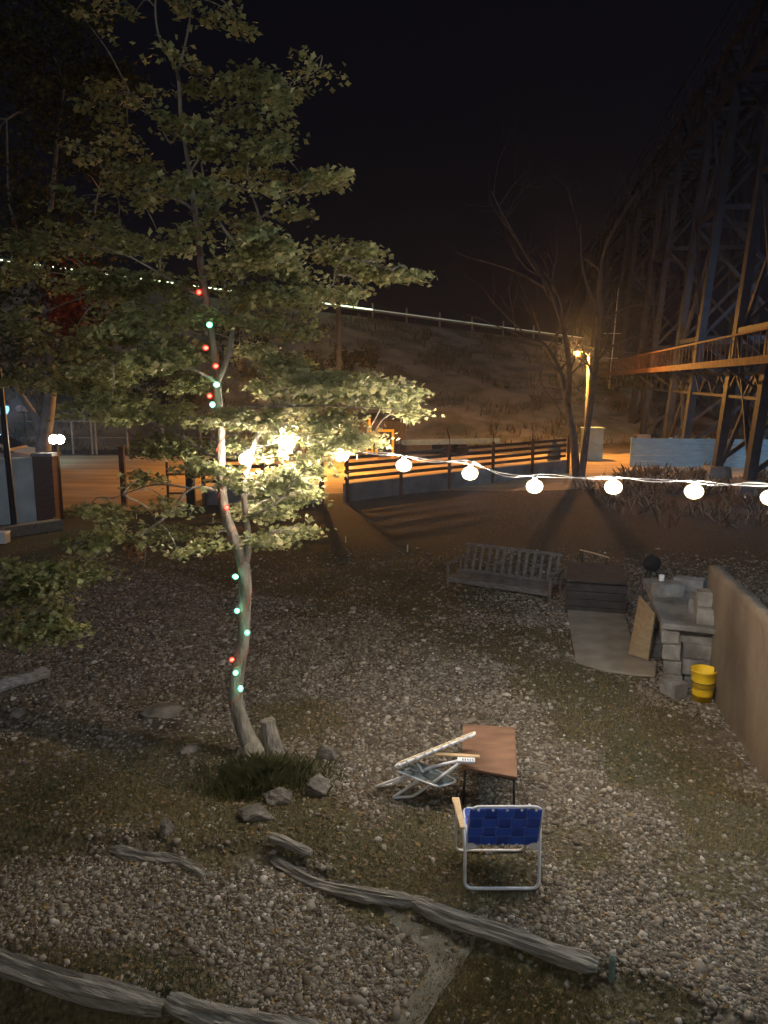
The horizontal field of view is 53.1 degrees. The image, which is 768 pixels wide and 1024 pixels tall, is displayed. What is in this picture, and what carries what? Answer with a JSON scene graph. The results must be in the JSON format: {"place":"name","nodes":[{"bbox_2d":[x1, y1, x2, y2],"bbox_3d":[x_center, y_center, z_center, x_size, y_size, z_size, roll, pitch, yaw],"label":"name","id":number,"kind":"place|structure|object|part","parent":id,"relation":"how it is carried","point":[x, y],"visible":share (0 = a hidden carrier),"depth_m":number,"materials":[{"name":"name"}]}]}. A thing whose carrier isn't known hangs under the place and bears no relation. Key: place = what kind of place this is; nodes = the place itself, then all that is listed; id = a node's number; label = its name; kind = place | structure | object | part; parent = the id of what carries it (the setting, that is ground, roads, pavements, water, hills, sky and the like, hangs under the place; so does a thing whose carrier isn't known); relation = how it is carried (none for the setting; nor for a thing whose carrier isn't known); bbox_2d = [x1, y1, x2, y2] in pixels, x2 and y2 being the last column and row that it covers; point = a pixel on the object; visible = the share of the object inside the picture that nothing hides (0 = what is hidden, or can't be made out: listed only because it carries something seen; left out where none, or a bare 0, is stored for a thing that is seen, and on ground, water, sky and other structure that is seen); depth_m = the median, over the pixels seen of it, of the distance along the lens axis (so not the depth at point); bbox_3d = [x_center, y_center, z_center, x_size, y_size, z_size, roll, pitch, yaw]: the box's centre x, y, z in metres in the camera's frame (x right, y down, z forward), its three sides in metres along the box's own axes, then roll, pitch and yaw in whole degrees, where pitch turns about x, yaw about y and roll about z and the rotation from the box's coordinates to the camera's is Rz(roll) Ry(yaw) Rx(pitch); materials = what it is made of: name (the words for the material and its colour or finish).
{"place":"outdoors","nodes":[
{"label":"outdoors","id":0,"kind":"place"},
{"bbox_2d":[0,530,9,543],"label":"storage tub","id":1,"kind":"object","parent":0,"point":[4,536],"visible":1,"depth_m":17.19,"materials":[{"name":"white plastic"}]},
{"bbox_2d":[294,413,405,454],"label":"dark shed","id":2,"kind":"structure","parent":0,"point":[396,424],"depth_m":36.75,"materials":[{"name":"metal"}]},
{"bbox_2d":[0,443,767,1023],"bbox_3d":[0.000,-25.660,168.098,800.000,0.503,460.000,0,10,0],"label":"ground","id":3,"kind":"structure","parent":0,"point":[570,523],"depth_m":7.85,"materials":[{"name":"soil"}]},
{"bbox_2d":[0,367,17,524],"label":"dark pole","id":4,"kind":"object","parent":3,"relation":"on","point":[10,483],"visible":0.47,"depth_m":17.92,"materials":[{"name":"black metal"}]},
{"bbox_2d":[0,457,36,524],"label":"panel wall","id":5,"kind":"structure","parent":3,"relation":"on","point":[23,477],"depth_m":19.54,"materials":[{"name":"grey metal"}]},
{"bbox_2d":[9,707,27,718],"bbox_3d":[-4.085,2.263,8.619,0.176,0.139,0.167,1,10,8],"label":"rock","id":6,"kind":"object","parent":3,"relation":"on","point":[19,712],"visible":1,"depth_m":8.59,"materials":[{"name":"grey stone"}]},
{"bbox_2d":[0,667,50,691],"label":"timber","id":7,"kind":"object","parent":3,"relation":"on","point":[15,681],"visible":1,"depth_m":9.28,"materials":[{"name":"grey wood"}]},
{"bbox_2d":[0,518,63,536],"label":"timber","id":8,"kind":"object","parent":3,"relation":"on","point":[34,527],"visible":1,"depth_m":18.34,"materials":[{"name":"grey wood"}]},
{"bbox_2d":[29,451,63,520],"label":"gate pillar","id":9,"kind":"structure","parent":3,"relation":"on","point":[46,484],"depth_m":19.67,"materials":[{"name":"brick"}]},
{"bbox_2d":[54,445,63,518],"bbox_3d":[-8.466,-0.768,20.021,0.090,1.960,0.090,0,10,0],"label":"lamp post","id":10,"kind":"object","parent":3,"relation":"on","point":[56,448],"visible":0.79,"depth_m":19.98,"materials":[{"name":"metal"}]},
{"bbox_2d":[48,434,66,443],"bbox_3d":[-8.381,-1.862,19.745,0.430,0.260,0.213,0,10,0],"label":"flood lamp","id":11,"kind":"object","parent":10,"relation":"on","point":[56,439],"visible":1,"depth_m":19.67,"materials":[{"name":"glass"}]},
{"bbox_2d":[0,948,165,1017],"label":"timber","id":12,"kind":"object","parent":3,"relation":"on","point":[94,992],"visible":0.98,"depth_m":4.88,"materials":[{"name":"grey wood"}]},
{"bbox_2d":[18,421,210,453],"bbox_3d":[-12.919,-3.568,36.942,9.226,1.605,0.090,0,10,0],"label":"chain link fence","id":13,"kind":"object","parent":3,"relation":"on","point":[113,433],"visible":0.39,"depth_m":36.92,"materials":[{"name":"metal"}]},
{"bbox_2d":[109,845,207,877],"bbox_3d":[-1.776,2.768,6.126,0.909,0.111,0.159,4,11,20],"label":"timber","id":14,"kind":"object","parent":3,"relation":"on","point":[125,852],"visible":0.96,"depth_m":6.12,"materials":[{"name":"grey wood"}]},
{"bbox_2d":[141,701,184,718],"bbox_3d":[-2.472,2.208,8.569,0.470,0.133,0.378,-4,11,-20],"label":"rock","id":15,"kind":"object","parent":3,"relation":"on","point":[163,710],"visible":1,"depth_m":8.47,"materials":[{"name":"grey stone"}]},
{"bbox_2d":[160,817,174,837],"bbox_3d":[-1.782,2.614,6.319,0.118,0.180,0.126,-2,10,-12],"label":"rock","id":16,"kind":"object","parent":3,"relation":"on","point":[167,827],"visible":0.89,"depth_m":6.28,"materials":[{"name":"grey stone"}]},
{"bbox_2d":[179,742,199,753],"bbox_3d":[-1.955,2.372,7.714,0.197,0.084,0.166,-6,12,-32],"label":"rock","id":17,"kind":"object","parent":3,"relation":"on","point":[192,747],"visible":1,"depth_m":7.66,"materials":[{"name":"grey stone"}]},
{"bbox_2d":[184,450,195,506],"bbox_3d":[-5.535,-1.023,21.956,0.280,1.790,0.180,0,10,0],"label":"gate post","id":18,"kind":"object","parent":3,"relation":"on","point":[191,497],"visible":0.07,"depth_m":21.98,"materials":[{"name":"metal"}]},
{"bbox_2d":[165,462,183,504],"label":"rail gate","id":19,"kind":"structure","parent":18,"relation":"attached to","point":[167,475],"depth_m":21.98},
{"bbox_2d":[0,0,444,760],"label":"maple tree","id":20,"kind":"object","parent":3,"relation":"on","point":[28,582],"visible":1,"depth_m":6.80,"materials":[{"name":"green plant"}]},
{"bbox_2d":[196,219,251,704],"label":"christmas lights","id":21,"kind":"object","parent":20,"relation":"attached to","point":[212,404],"visible":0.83,"depth_m":7.12,"materials":[{"name":"multicoloured plastic"}]},
{"bbox_2d":[242,434,767,501],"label":"string lights","id":22,"kind":"object","parent":20,"relation":"hanging from","point":[613,487],"visible":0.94,"depth_m":6.40,"materials":[{"name":"white plastic"}]},
{"bbox_2d":[163,992,322,1023],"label":"timber","id":23,"kind":"object","parent":3,"relation":"on","point":[186,1008],"visible":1,"depth_m":4.64,"materials":[{"name":"grey wood"}]},
{"bbox_2d":[237,803,274,821],"bbox_3d":[-1.086,2.563,6.530,0.279,0.154,0.223,-5,11,-28],"label":"rock","id":24,"kind":"object","parent":3,"relation":"on","point":[254,812],"visible":0.98,"depth_m":6.47,"materials":[{"name":"grey stone"}]},
{"bbox_2d":[201,455,318,505],"bbox_3d":[-3.558,-0.955,22.574,3.506,1.480,0.267,-1,10,-8],"label":"board fence","id":25,"kind":"object","parent":3,"relation":"on","point":[209,498],"visible":0.21,"depth_m":22.44,"materials":[{"name":"wood"}]},
{"bbox_2d":[260,716,284,756],"bbox_3d":[-1.103,2.258,7.654,0.263,0.410,0.258,0,10,0],"label":"tree stump","id":26,"kind":"object","parent":3,"relation":"on","point":[271,739],"visible":0.83,"depth_m":7.58,"materials":[{"name":"grey wood"}]},
{"bbox_2d":[263,786,291,806],"bbox_3d":[-0.942,2.518,6.805,0.263,0.166,0.214,-1,10,-4],"label":"rock","id":27,"kind":"object","parent":3,"relation":"on","point":[279,795],"visible":0.95,"depth_m":6.75,"materials":[{"name":"grey stone"}]},
{"bbox_2d":[267,832,312,856],"bbox_3d":[-0.745,2.629,6.092,0.420,0.086,0.091,6,11,29],"label":"timber","id":28,"kind":"object","parent":3,"relation":"on","point":[283,841],"visible":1,"depth_m":6.08,"materials":[{"name":"grey wood"}]},
{"bbox_2d":[305,774,329,796],"bbox_3d":[-0.583,2.471,6.923,0.238,0.199,0.211,-4,11,-23],"label":"rock","id":29,"kind":"object","parent":3,"relation":"on","point":[317,785],"visible":1,"depth_m":6.87,"materials":[{"name":"grey stone"}]},
{"bbox_2d":[319,453,324,503],"bbox_3d":[-1.829,-0.980,22.573,0.190,1.490,0.180,0,10,0],"label":"gate post","id":30,"kind":"object","parent":3,"relation":"on","point":[321,483],"visible":0.21,"depth_m":22.53,"materials":[{"name":"brown wood"}]},
{"bbox_2d":[316,744,336,760],"bbox_3d":[-0.556,2.373,7.561,0.231,0.183,0.129,5,11,26],"label":"rock","id":31,"kind":"object","parent":3,"relation":"on","point":[325,751],"visible":0.87,"depth_m":7.51,"materials":[{"name":"grey stone"}]},
{"bbox_2d":[270,855,413,908],"bbox_3d":[-0.351,2.806,5.779,1.253,0.168,0.178,5,11,27],"label":"timber","id":32,"kind":"object","parent":3,"relation":"on","point":[378,896],"visible":0.98,"depth_m":5.67,"materials":[{"name":"grey wood"}]},
{"bbox_2d":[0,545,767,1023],"bbox_3d":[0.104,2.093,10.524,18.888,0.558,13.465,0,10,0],"label":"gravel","id":33,"kind":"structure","parent":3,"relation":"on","point":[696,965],"depth_m":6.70,"materials":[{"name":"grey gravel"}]},
{"bbox_2d":[0,543,767,1023],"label":"grass","id":34,"kind":"structure","parent":3,"relation":"on","point":[252,775],"depth_m":6.67,"materials":[{"name":"plant"}]},
{"bbox_2d":[0,591,767,1023],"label":"leaf litter","id":35,"kind":"object","parent":3,"relation":"on","point":[354,855],"visible":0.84,"depth_m":6.14,"materials":[{"name":"brown plant"}]},
{"bbox_2d":[380,905,475,1023],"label":"landscape fabric","id":36,"kind":"object","parent":3,"relation":"on","point":[396,921],"visible":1,"depth_m":5.06,"materials":[{"name":"grey fabric"}]},
{"bbox_2d":[376,731,479,798],"bbox_3d":[0.376,2.240,6.780,0.906,0.620,0.459,0,10,0],"label":"lawn chair","id":37,"kind":"object","parent":3,"relation":"on","point":[423,772],"visible":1,"depth_m":6.75,"materials":[{"name":"white plastic"}]},
{"bbox_2d":[461,724,516,804],"bbox_3d":[0.949,2.338,7.022,0.495,0.383,0.955,1,10,8],"label":"coffee table","id":38,"kind":"object","parent":3,"relation":"on","point":[494,747],"visible":0.94,"depth_m":6.93,"materials":[{"name":"brown wood"}]},
{"bbox_2d":[452,797,542,889],"bbox_3d":[0.839,2.382,5.761,0.642,0.737,0.605,0,10,0],"label":"lawn chair","id":39,"kind":"object","parent":3,"relation":"on","point":[502,825],"visible":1,"depth_m":5.54,"materials":[{"name":"blue fabric"}]},
{"bbox_2d":[410,895,598,973],"bbox_3d":[0.779,2.850,5.212,1.326,0.150,0.167,5,11,27],"label":"timber","id":40,"kind":"object","parent":3,"relation":"on","point":[579,960],"visible":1,"depth_m":5.14,"materials":[{"name":"wood"}]},
{"bbox_2d":[445,542,563,600],"bbox_3d":[2.129,1.026,13.579,1.958,0.666,0.775,6,12,31],"label":"garden bench","id":41,"kind":"object","parent":3,"relation":"on","point":[516,582],"visible":1,"depth_m":13.62,"materials":[{"name":"grey wood"}]},
{"bbox_2d":[441,105,721,479],"bbox_3d":[6.722,-7.687,27.393,10.269,13.781,5.765,0,10,0],"label":"bare tree","id":42,"kind":"object","parent":3,"relation":"on","point":[578,469],"visible":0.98,"depth_m":27.19,"materials":[{"name":"brown plant"}]},
{"bbox_2d":[580,549,608,583],"bbox_3d":[3.678,0.998,13.469,0.700,0.764,0.351,-4,11,-23],"label":"sawhorse","id":43,"kind":"object","parent":3,"relation":"on","point":[606,562],"visible":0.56,"depth_m":13.37,"materials":[{"name":"wood"}]},
{"bbox_2d":[565,562,626,614],"bbox_3d":[3.471,1.250,12.640,0.920,0.542,1.225,3,10,14],"label":"wooden crate","id":44,"kind":"object","parent":3,"relation":"on","point":[601,584],"visible":0.98,"depth_m":12.11,"materials":[{"name":"brown wood"}]},
{"bbox_2d":[567,610,656,676],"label":"concrete slab","id":45,"kind":"structure","parent":3,"relation":"on","point":[601,641],"depth_m":10.62,"materials":[{"name":"grey concrete"}]},
{"bbox_2d":[628,595,655,660],"bbox_3d":[3.369,1.539,10.224,0.236,0.698,0.935,1,10,6],"label":"leaning board","id":46,"kind":"object","parent":45,"relation":"on","point":[642,633],"visible":1,"depth_m":10.02,"materials":[{"name":"brown wood"}]},
{"bbox_2d":[608,954,615,982],"bbox_3d":[1.434,2.872,4.839,0.041,0.190,0.041,-4,11,-22],"label":"garden stake","id":47,"kind":"object","parent":3,"relation":"on","point":[611,968],"visible":1,"depth_m":4.82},
{"bbox_2d":[642,554,660,585],"bbox_3d":[4.741,1.046,13.616,0.340,0.616,0.318,0,10,0],"label":"kettle grill","id":48,"kind":"object","parent":3,"relation":"on","point":[651,562],"visible":0.95,"depth_m":13.49,"materials":[{"name":"black metal"}]},
{"bbox_2d":[563,0,767,495],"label":"steel trestle","id":49,"kind":"object","parent":3,"relation":"on","point":[696,346],"visible":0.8,"depth_m":36.64,"materials":[{"name":"metal"}]},
{"bbox_2d":[572,461,767,529],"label":"weeds","id":50,"kind":"object","parent":3,"relation":"on","point":[631,487],"visible":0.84,"depth_m":24.09,"materials":[{"name":"plant"}]},
{"bbox_2d":[660,676,687,699],"bbox_3d":[3.402,2.063,9.033,0.200,0.180,0.240,-4,11,-23],"label":"loose block","id":51,"kind":"object","parent":3,"relation":"on","point":[673,687],"depth_m":8.95,"materials":[{"name":"grey concrete"}]},
{"bbox_2d":[642,578,715,687],"bbox_3d":[3.885,1.543,10.194,1.014,0.819,2.349,4,11,20],"label":"block counter","id":52,"kind":"object","parent":3,"relation":"on","point":[681,644],"visible":0.68,"depth_m":9.18,"materials":[{"name":"grey concrete"}]},
{"bbox_2d":[659,574,664,580],"bbox_3d":[3.949,0.945,10.939,0.080,0.100,0.078,0,10,0],"label":"cup","id":53,"kind":"object","parent":52,"relation":"on","point":[661,577],"visible":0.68,"depth_m":10.91,"materials":[{"name":"white plastic"}]},
{"bbox_2d":[650,581,684,597],"bbox_3d":[3.767,1.026,10.220,0.390,0.180,0.190,-1,10,-7],"label":"loose block","id":54,"kind":"object","parent":52,"relation":"on","point":[664,589],"depth_m":10.13,"materials":[{"name":"grey concrete"}]},
{"bbox_2d":[673,575,705,591],"bbox_3d":[4.151,0.984,10.459,0.390,0.180,0.190,6,12,32],"label":"loose block","id":55,"kind":"object","parent":52,"relation":"on","point":[692,583],"depth_m":10.37,"materials":[{"name":"grey concrete"}]},
{"bbox_2d":[688,591,695,613],"bbox_3d":[4.011,1.140,9.574,0.400,0.186,0.390,4,11,23],"label":"loose block","id":56,"kind":"object","parent":52,"relation":"on","point":[691,601],"depth_m":9.47,"materials":[{"name":"grey concrete"}]},
{"bbox_2d":[694,601,713,625],"bbox_3d":[3.925,1.211,9.169,0.400,0.186,0.390,3,10,17],"label":"loose block","id":57,"kind":"object","parent":52,"relation":"on","point":[703,615],"depth_m":9.02,"materials":[{"name":"grey concrete"}]},
{"bbox_2d":[695,588,712,606],"bbox_3d":[3.929,1.026,9.156,0.390,0.180,0.190,3,10,14],"label":"loose block","id":58,"kind":"object","parent":57,"relation":"on","point":[703,597],"depth_m":9.10,"materials":[{"name":"grey concrete"}]},
{"bbox_2d":[691,664,716,702],"bbox_3d":[3.685,1.989,8.883,0.300,0.373,0.290,0,10,0],"label":"bucket","id":59,"kind":"object","parent":3,"relation":"on","point":[703,680],"visible":0.99,"depth_m":8.80,"materials":[{"name":"yellow plastic"}]},
{"bbox_2d":[707,565,767,783],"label":"boundary wall","id":60,"kind":"structure","parent":3,"relation":"on","point":[739,658],"depth_m":7.92,"materials":[{"name":"beige paint"}]},
{"bbox_2d":[0,272,767,451],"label":"hillside","id":61,"kind":"structure","parent":0,"point":[618,425],"depth_m":53.37,"materials":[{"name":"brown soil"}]},
{"bbox_2d":[77,379,111,415],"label":"shrub","id":62,"kind":"object","parent":61,"relation":"on","point":[79,409],"visible":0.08,"depth_m":42.68,"materials":[{"name":"green plant"}]},
{"bbox_2d":[118,374,176,422],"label":"shrub","id":63,"kind":"object","parent":61,"relation":"on","point":[148,387],"visible":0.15,"depth_m":43.02,"materials":[{"name":"green plant"}]},
{"bbox_2d":[141,369,210,412],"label":"shrub","id":64,"kind":"object","parent":61,"relation":"on","point":[188,396],"visible":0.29,"depth_m":44.20,"materials":[{"name":"green plant"}]},
{"bbox_2d":[213,317,270,372],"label":"shrub","id":65,"kind":"object","parent":61,"relation":"on","point":[239,362],"visible":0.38,"depth_m":48.94,"materials":[{"name":"green plant"}]},
{"bbox_2d":[0,255,582,342],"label":"guardrail","id":66,"kind":"object","parent":61,"relation":"on","point":[440,320],"visible":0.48,"depth_m":68.73,"materials":[{"name":"white metal"}]},
{"bbox_2d":[294,347,333,373],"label":"shrub","id":67,"kind":"object","parent":61,"relation":"on","point":[320,362],"visible":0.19,"depth_m":46.98,"materials":[{"name":"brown plant"}]},
{"bbox_2d":[336,264,341,407],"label":"utility pole","id":68,"kind":"object","parent":61,"relation":"on","point":[338,333],"visible":0.31,"depth_m":45.72,"materials":[{"name":"brown wood"}]},
{"bbox_2d":[326,342,362,371],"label":"shrub","id":69,"kind":"object","parent":61,"relation":"on","point":[348,358],"visible":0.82,"depth_m":50.72,"materials":[{"name":"brown plant"}]},
{"bbox_2d":[357,344,379,370],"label":"shrub","id":70,"kind":"object","parent":61,"relation":"on","point":[365,359],"visible":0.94,"depth_m":51.77,"materials":[{"name":"brown plant"}]},
{"bbox_2d":[604,288,620,387],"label":"antenna mast","id":71,"kind":"object","parent":61,"relation":"on","point":[614,333],"visible":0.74,"depth_m":56.60,"materials":[{"name":"metal"}]},
{"bbox_2d":[0,0,767,366],"label":"sky","id":72,"kind":"structure","parent":0,"point":[417,123],"materials":[{"name":"black"}]},
{"bbox_2d":[60,453,767,510],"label":"road","id":73,"kind":"structure","parent":0,"point":[89,479],"depth_m":28.95,"materials":[{"name":"grey asphalt"}]},
{"bbox_2d":[5,400,9,413],"bbox_3d":[-16.615,-3.483,33.152,1.480,2.746,0.569,7,12,33],"label":"yard lamp","id":74,"kind":"object","parent":73,"relation":"on","point":[6,406],"visible":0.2,"depth_m":32.67,"materials":[{"name":"glass"}]},
{"bbox_2d":[0,435,34,457],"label":"parked car","id":75,"kind":"object","parent":73,"relation":"on","point":[18,448],"visible":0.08,"depth_m":29.67,"materials":[{"name":"paint"}]},
{"bbox_2d":[15,405,27,445],"bbox_3d":[-14.353,-3.010,30.948,0.740,2.580,0.292,0,10,0],"label":"globe lamp","id":76,"kind":"object","parent":73,"relation":"on","point":[19,408],"visible":0.53,"depth_m":30.76,"materials":[{"name":"metal"}]},
{"bbox_2d":[0,0,163,451],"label":"forked tree","id":77,"kind":"object","parent":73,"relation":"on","point":[64,81],"visible":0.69,"depth_m":23.41,"materials":[{"name":"green plant"}]},
{"bbox_2d":[117,446,127,506],"bbox_3d":[-7.456,-0.999,21.960,0.190,1.740,0.180,0,10,0],"label":"gate post","id":78,"kind":"object","parent":73,"relation":"on","point":[121,458],"visible":0.79,"depth_m":21.89,"materials":[{"name":"brown wood"}]},
{"bbox_2d":[365,419,373,458],"bbox_3d":[-0.651,-3.318,34.752,0.390,1.873,0.080,0,10,0],"label":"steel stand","id":79,"kind":"object","parent":73,"relation":"on","point":[369,423],"visible":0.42,"depth_m":34.80,"materials":[{"name":"orange metal"}]},
{"bbox_2d":[375,429,394,458],"bbox_3d":[0.031,-3.059,34.797,0.900,1.340,0.500,0,10,0],"label":"steel rack","id":80,"kind":"object","parent":73,"relation":"on","point":[389,430],"visible":0.66,"depth_m":34.71,"materials":[{"name":"orange metal"}]},
{"bbox_2d":[382,438,499,453],"bbox_3d":[2.441,-3.154,36.849,5.848,0.806,1.825,-2,10,-12],"label":"flatbed trailer","id":81,"kind":"object","parent":73,"relation":"on","point":[444,443],"visible":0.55,"depth_m":36.20,"materials":[{"name":"blue paint"}]},
{"bbox_2d":[343,424,569,501],"bbox_3d":[2.941,-1.892,26.172,10.702,2.077,0.280,-8,13,-39],"label":"board fence","id":82,"kind":"object","parent":73,"relation":"on","point":[379,488],"visible":0.85,"depth_m":25.50,"materials":[{"name":"wood"}]},
{"bbox_2d":[547,438,560,460],"bbox_3d":[6.985,-2.427,31.558,0.540,1.220,0.540,0,10,0],"label":"traffic cone","id":83,"kind":"object","parent":73,"relation":"on","point":[554,454],"visible":0.45,"depth_m":31.36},
{"bbox_2d":[573,347,589,426],"bbox_3d":[9.072,-5.069,35.635,1.052,5.008,0.427,-7,12,-33],"label":"sodium lamp","id":84,"kind":"object","parent":73,"relation":"on","point":[578,350],"visible":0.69,"depth_m":35.66,"materials":[{"name":"metal"}]},
{"bbox_2d":[580,427,604,459],"bbox_3d":[9.327,-3.066,34.492,0.930,1.460,0.680,0,10,0],"label":"utility cabinet","id":85,"kind":"object","parent":73,"relation":"on","point":[595,452],"visible":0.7,"depth_m":34.20,"materials":[{"name":"beige metal"}]},
{"bbox_3d":[9.117,-2.983,34.192,0.380,1.200,0.020,0,10,0],"label":"door","id":86,"kind":"part","parent":85,"relation":"part of","materials":[{"name":"grey paint"}]},
{"bbox_3d":[9.537,-2.983,34.192,0.380,1.200,0.020,0,10,0],"label":"door","id":87,"kind":"part","parent":85,"relation":"part of","materials":[{"name":"grey paint"}]},
{"bbox_2d":[629,437,767,468],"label":"pale fence","id":88,"kind":"object","parent":73,"relation":"on","point":[683,452],"visible":0.64,"depth_m":31.29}
]}

